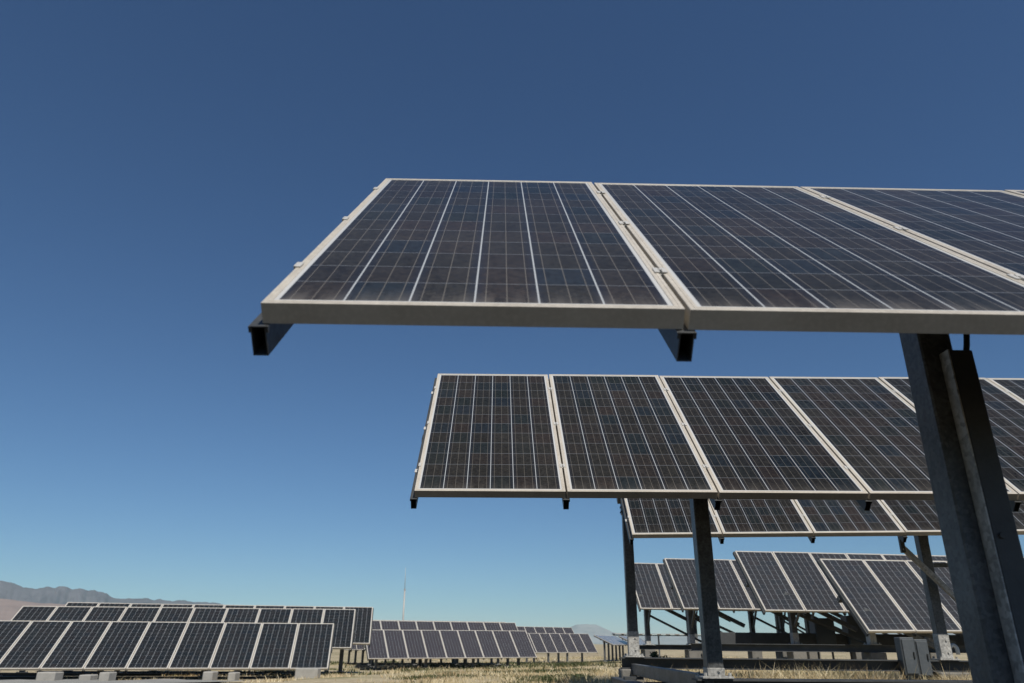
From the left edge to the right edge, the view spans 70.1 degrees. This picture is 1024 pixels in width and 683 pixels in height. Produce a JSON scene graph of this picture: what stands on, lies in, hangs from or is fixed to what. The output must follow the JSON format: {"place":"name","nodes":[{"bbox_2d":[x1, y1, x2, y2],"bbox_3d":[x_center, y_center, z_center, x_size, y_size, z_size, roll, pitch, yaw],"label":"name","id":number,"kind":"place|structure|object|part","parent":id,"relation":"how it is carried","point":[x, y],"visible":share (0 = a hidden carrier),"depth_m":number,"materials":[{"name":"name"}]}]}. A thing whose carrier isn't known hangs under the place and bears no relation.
{"place":"outdoors","nodes":[
{"label":"outdoors","id":0,"kind":"place"},
{"bbox_2d":[0,599,65,619],"bbox_3d":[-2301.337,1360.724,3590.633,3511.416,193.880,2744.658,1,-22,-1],"label":"foothills","id":1,"kind":"structure","parent":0,"point":[9,609],"depth_m":3595.30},
{"bbox_2d":[0,581,223,604],"bbox_3d":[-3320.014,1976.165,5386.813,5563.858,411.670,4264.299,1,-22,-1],"label":"mountain range","id":2,"kind":"structure","parent":0,"point":[56,595],"depth_m":5516.91,"materials":[{"name":"grey stone"}]},
{"bbox_2d":[0,679,247,682],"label":"gravel track","id":3,"kind":"structure","parent":0,"point":[115,681],"depth_m":16.97,"materials":[{"name":"gravel"}]},
{"bbox_2d":[0,644,971,682],"bbox_3d":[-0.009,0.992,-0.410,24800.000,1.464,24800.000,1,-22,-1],"label":"ground","id":4,"kind":"structure","parent":0,"point":[335,655],"depth_m":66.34,"materials":[{"name":"plant"}]},
{"bbox_2d":[35,672,63,680],"bbox_3d":[-11.122,8.124,17.532,0.440,0.340,0.400,1,-22,-1],"label":"ballast block","id":5,"kind":"object","parent":4,"relation":"on","point":[50,676],"depth_m":17.39,"materials":[{"name":"concrete"}]},
{"bbox_2d":[78,674,97,679],"bbox_3d":[-10.380,8.299,17.857,0.280,0.270,0.400,1,-22,-1],"label":"ballast block","id":6,"kind":"object","parent":4,"relation":"on","point":[89,677],"depth_m":17.73,"materials":[{"name":"concrete"}]},
{"bbox_2d":[98,672,116,680],"bbox_3d":[-9.721,8.120,17.514,0.240,0.340,0.400,1,-22,-1],"label":"ballast block","id":7,"kind":"object","parent":4,"relation":"on","point":[107,676],"depth_m":17.39,"materials":[{"name":"concrete"}]},
{"bbox_2d":[0,620,334,679],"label":"solar array","id":8,"kind":"object","parent":4,"relation":"on","point":[83,646],"visible":0.81,"depth_m":19.69,"materials":[{"name":"glass"}]},
{"bbox_2d":[0,606,355,675],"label":"solar array","id":9,"kind":"object","parent":4,"relation":"on","point":[343,620],"visible":0.3,"depth_m":22.91,"materials":[{"name":"glass"}]},
{"bbox_2d":[37,602,373,672],"bbox_3d":[-9.918,9.964,24.163,10.361,2.424,1.645,4,-23,-9],"label":"solar array","id":10,"kind":"object","parent":4,"relation":"on","point":[363,625],"visible":0.28,"depth_m":24.84,"materials":[{"name":"glass"}]},
{"bbox_2d":[202,671,217,679],"bbox_3d":[-7.314,8.169,17.660,0.240,0.340,0.400,1,-22,-1],"label":"ballast block","id":11,"kind":"object","parent":4,"relation":"on","point":[210,675],"depth_m":17.52,"materials":[{"name":"concrete"}]},
{"bbox_2d":[227,672,239,680],"bbox_3d":[-6.883,8.338,18.033,0.180,0.300,0.400,1,-22,-1],"label":"ballast block","id":12,"kind":"object","parent":4,"relation":"on","point":[233,676],"depth_m":17.89,"materials":[{"name":"concrete"}]},
{"bbox_2d":[295,668,320,678],"bbox_3d":[-5.117,8.367,18.281,0.560,0.340,0.400,1,-22,-1],"label":"ballast block","id":13,"kind":"object","parent":4,"relation":"on","point":[306,673],"depth_m":18.13,"materials":[{"name":"concrete"}]},
{"bbox_2d":[344,649,455,662],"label":"solar array","id":14,"kind":"object","parent":4,"relation":"on","point":[385,660],"visible":0.06,"depth_m":50.74,"materials":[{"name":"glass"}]},
{"bbox_2d":[402,567,405,619],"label":"mast","id":15,"kind":"object","parent":4,"relation":"on","point":[404,599],"visible":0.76,"depth_m":89.21,"materials":[{"name":"metal"}]},
{"bbox_2d":[344,645,467,663],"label":"solar array","id":16,"kind":"object","parent":4,"relation":"on","point":[355,654],"visible":0.16,"depth_m":48.27,"materials":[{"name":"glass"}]},
{"bbox_2d":[349,645,483,664],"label":"solar array","id":17,"kind":"object","parent":4,"relation":"on","point":[358,647],"visible":0.13,"depth_m":45.91,"materials":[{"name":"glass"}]},
{"bbox_2d":[357,647,493,664],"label":"solar array","id":18,"kind":"object","parent":4,"relation":"on","point":[452,660],"visible":0.11,"depth_m":44.88,"materials":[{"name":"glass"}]},
{"bbox_2d":[356,620,512,666],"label":"solar array","id":19,"kind":"object","parent":4,"relation":"on","point":[414,662],"visible":0.19,"depth_m":42.76,"materials":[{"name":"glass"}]},
{"bbox_2d":[357,620,517,668],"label":"solar array","id":20,"kind":"object","parent":4,"relation":"on","point":[421,625],"visible":0.18,"depth_m":40.88,"materials":[{"name":"glass"}]},
{"bbox_2d":[360,630,536,669],"bbox_3d":[-3.102,16.226,38.142,9.600,2.199,1.530,10,-24,-21],"label":"solar array","id":21,"kind":"object","parent":4,"relation":"on","point":[426,645],"visible":0.81,"depth_m":38.09,"materials":[{"name":"glass"}]},
{"bbox_2d":[517,626,573,662],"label":"solar array","id":22,"kind":"object","parent":4,"relation":"on","point":[567,630],"visible":0.27,"depth_m":64.80,"materials":[{"name":"glass"}]},
{"bbox_2d":[527,633,597,663],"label":"solar array","id":23,"kind":"object","parent":4,"relation":"on","point":[558,643],"visible":0.82,"depth_m":61.12,"materials":[{"name":"glass"}]},
{"bbox_2d":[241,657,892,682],"bbox_3d":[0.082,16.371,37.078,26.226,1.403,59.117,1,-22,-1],"label":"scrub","id":24,"kind":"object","parent":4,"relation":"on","point":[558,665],"visible":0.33,"depth_m":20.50,"materials":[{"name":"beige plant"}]},
{"bbox_2d":[543,672,593,680],"bbox_3d":[0.996,5.622,12.181,0.979,0.174,0.871,1,-22,-1],"label":"shrub","id":25,"kind":"object","parent":4,"relation":"on","point":[565,675],"visible":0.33,"depth_m":12.07,"materials":[{"name":"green plant"}]},
{"bbox_2d":[550,666,606,673],"bbox_3d":[1.296,6.705,14.792,1.017,0.198,1.358,10,-24,-21],"label":"shrub","id":26,"kind":"object","parent":4,"relation":"on","point":[570,669],"visible":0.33,"depth_m":14.65,"materials":[{"name":"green plant"}]},
{"bbox_2d":[594,635,626,661],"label":"solar array","id":27,"kind":"object","parent":4,"relation":"on","point":[612,641],"visible":0.91,"depth_m":68.18,"materials":[{"name":"glass"}]},
{"bbox_2d":[618,636,651,653],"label":"solar array","id":28,"kind":"object","parent":4,"relation":"on","point":[641,641],"visible":0.26,"depth_m":71.96,"materials":[{"name":"glass"}]},
{"bbox_2d":[248,178,1023,682],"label":"solar array","id":29,"kind":"object","parent":4,"relation":"on","point":[924,274],"visible":1,"depth_m":2.25,"materials":[{"name":"glass"}]},
{"bbox_2d":[612,676,664,682],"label":"sleeper beam","id":30,"kind":"structure","parent":4,"relation":"on","point":[628,679],"depth_m":7.79,"materials":[{"name":"metal"}]},
{"bbox_2d":[631,664,713,682],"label":"link beam","id":31,"kind":"structure","parent":30,"relation":"on","point":[665,675],"depth_m":6.52,"materials":[{"name":"metal"}]},
{"bbox_2d":[612,633,700,656],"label":"solar array","id":32,"kind":"object","parent":4,"relation":"on","point":[641,634],"visible":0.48,"depth_m":80.79,"materials":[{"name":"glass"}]},
{"bbox_2d":[649,651,670,657],"bbox_3d":[2.078,4.534,10.107,0.330,0.471,0.587,1,-22,-1],"label":"shrub","id":33,"kind":"object","parent":4,"relation":"on","point":[654,654],"visible":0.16,"depth_m":10.17,"materials":[{"name":"green plant"}]},
{"bbox_2d":[410,374,1023,682],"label":"solar array","id":34,"kind":"object","parent":4,"relation":"on","point":[698,441],"visible":0.88,"depth_m":5.52,"materials":[{"name":"glass"}]},
{"bbox_2d":[634,563,887,658],"bbox_3d":[8.868,8.915,23.624,10.211,3.295,1.394,3,-23,-7],"label":"solar array","id":35,"kind":"object","parent":4,"relation":"on","point":[654,591],"visible":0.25,"depth_m":23.12,"materials":[{"name":"glass"}]},
{"bbox_2d":[694,610,882,658],"bbox_3d":[11.429,11.297,29.395,9.365,3.851,1.395,3,-23,-7],"label":"solar array","id":36,"kind":"object","parent":4,"relation":"on","point":[776,623],"depth_m":28.94,"materials":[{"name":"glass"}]},
{"bbox_2d":[685,610,900,658],"bbox_3d":[10.498,10.092,26.515,9.364,3.579,1.395,3,-23,-7],"label":"solar array","id":37,"kind":"object","parent":4,"relation":"on","point":[782,655],"visible":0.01,"depth_m":26.22,"materials":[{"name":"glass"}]},
{"bbox_2d":[654,558,958,658],"bbox_3d":[9.323,7.893,21.039,10.759,3.140,1.423,3,-23,-7],"label":"solar array","id":38,"kind":"object","parent":4,"relation":"on","point":[734,593],"visible":0.19,"depth_m":20.61,"materials":[{"name":"glass"}]},
{"bbox_2d":[617,498,1023,681],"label":"solar array","id":39,"kind":"object","parent":4,"relation":"on","point":[902,520],"visible":0.47,"depth_m":8.42,"materials":[{"name":"glass"}]},
{"bbox_2d":[809,618,836,658],"bbox_3d":[7.820,7.569,18.258,0.500,1.210,0.380,1,-22,-1],"label":"electrical cabinet","id":40,"kind":"object","parent":4,"relation":"on","point":[824,635],"visible":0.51,"depth_m":18.20,"materials":[{"name":"metal"}]},
{"bbox_3d":[7.826,7.230,18.209,0.470,0.580,0.029,1,-22,-1],"label":"door","id":41,"kind":"part","parent":40,"relation":"part of","materials":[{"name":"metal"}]},
{"bbox_2d":[688,559,965,659],"bbox_3d":[9.640,5.731,15.164,12.502,2.460,1.410,4,-23,-8],"label":"solar array","id":42,"kind":"object","parent":4,"relation":"on","point":[880,596],"visible":0.53,"depth_m":14.77,"materials":[{"name":"glass"}]},
{"bbox_2d":[720,551,964,659],"bbox_3d":[10.056,6.782,18.228,11.659,2.988,1.551,4,-23,-7],"label":"solar array","id":43,"kind":"object","parent":4,"relation":"on","point":[791,584],"visible":0.42,"depth_m":17.94,"materials":[{"name":"glass"}]},
{"bbox_2d":[840,616,865,658],"bbox_3d":[8.610,7.550,18.285,0.420,1.262,0.380,1,-22,-1],"label":"electrical cabinet","id":44,"kind":"object","parent":4,"relation":"on","point":[859,633],"visible":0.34,"depth_m":18.22,"materials":[{"name":"metal"}]},
{"bbox_3d":[8.616,7.215,18.234,0.390,0.640,0.029,1,-22,-1],"label":"door","id":45,"kind":"part","parent":44,"relation":"part of","materials":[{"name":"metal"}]},
{"bbox_2d":[894,637,919,679],"bbox_3d":[4.497,3.691,8.254,0.165,0.642,0.160,1,-22,-1],"label":"electrical box","id":46,"kind":"object","parent":4,"relation":"on","point":[906,655],"visible":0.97,"depth_m":8.26,"materials":[{"name":"metal"}]},
{"bbox_2d":[901,639,918,673],"bbox_3d":[4.499,3.555,8.239,0.135,0.360,0.029,1,-22,-1],"label":"door","id":47,"kind":"structure","parent":46,"relation":"in","point":[910,658],"depth_m":8.24,"materials":[{"name":"metal"}]},
{"bbox_2d":[913,639,933,679],"bbox_3d":[4.690,3.730,8.318,0.155,0.620,0.160,1,-22,-1],"label":"electrical box","id":48,"kind":"object","parent":4,"relation":"on","point":[922,653],"visible":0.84,"depth_m":8.30,"materials":[{"name":"metal"}]},
{"bbox_2d":[916,641,932,675],"bbox_3d":[4.693,3.603,8.300,0.125,0.360,0.029,1,-22,-1],"label":"door","id":49,"kind":"structure","parent":48,"relation":"in","point":[922,649],"depth_m":8.30,"materials":[{"name":"metal"}]},
{"bbox_2d":[950,643,960,658],"bbox_3d":[5.147,3.775,8.435,0.134,0.530,0.043,1,-22,-1],"label":"conduit pipe","id":50,"kind":"object","parent":4,"relation":"on","point":[956,647],"visible":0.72,"depth_m":8.50,"materials":[{"name":"white paint"}]},
{"bbox_2d":[0,0,1023,634],"label":"sky","id":51,"kind":"structure","parent":0,"point":[166,165],"materials":[{"name":"blue"}]},
{"bbox_2d":[571,624,954,644],"bbox_3d":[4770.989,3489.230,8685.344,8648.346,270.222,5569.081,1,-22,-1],"label":"distant mountain","id":52,"kind":"structure","parent":0,"point":[591,630],"depth_m":10021.76,"materials":[{"name":"grey stone"}]}
]}

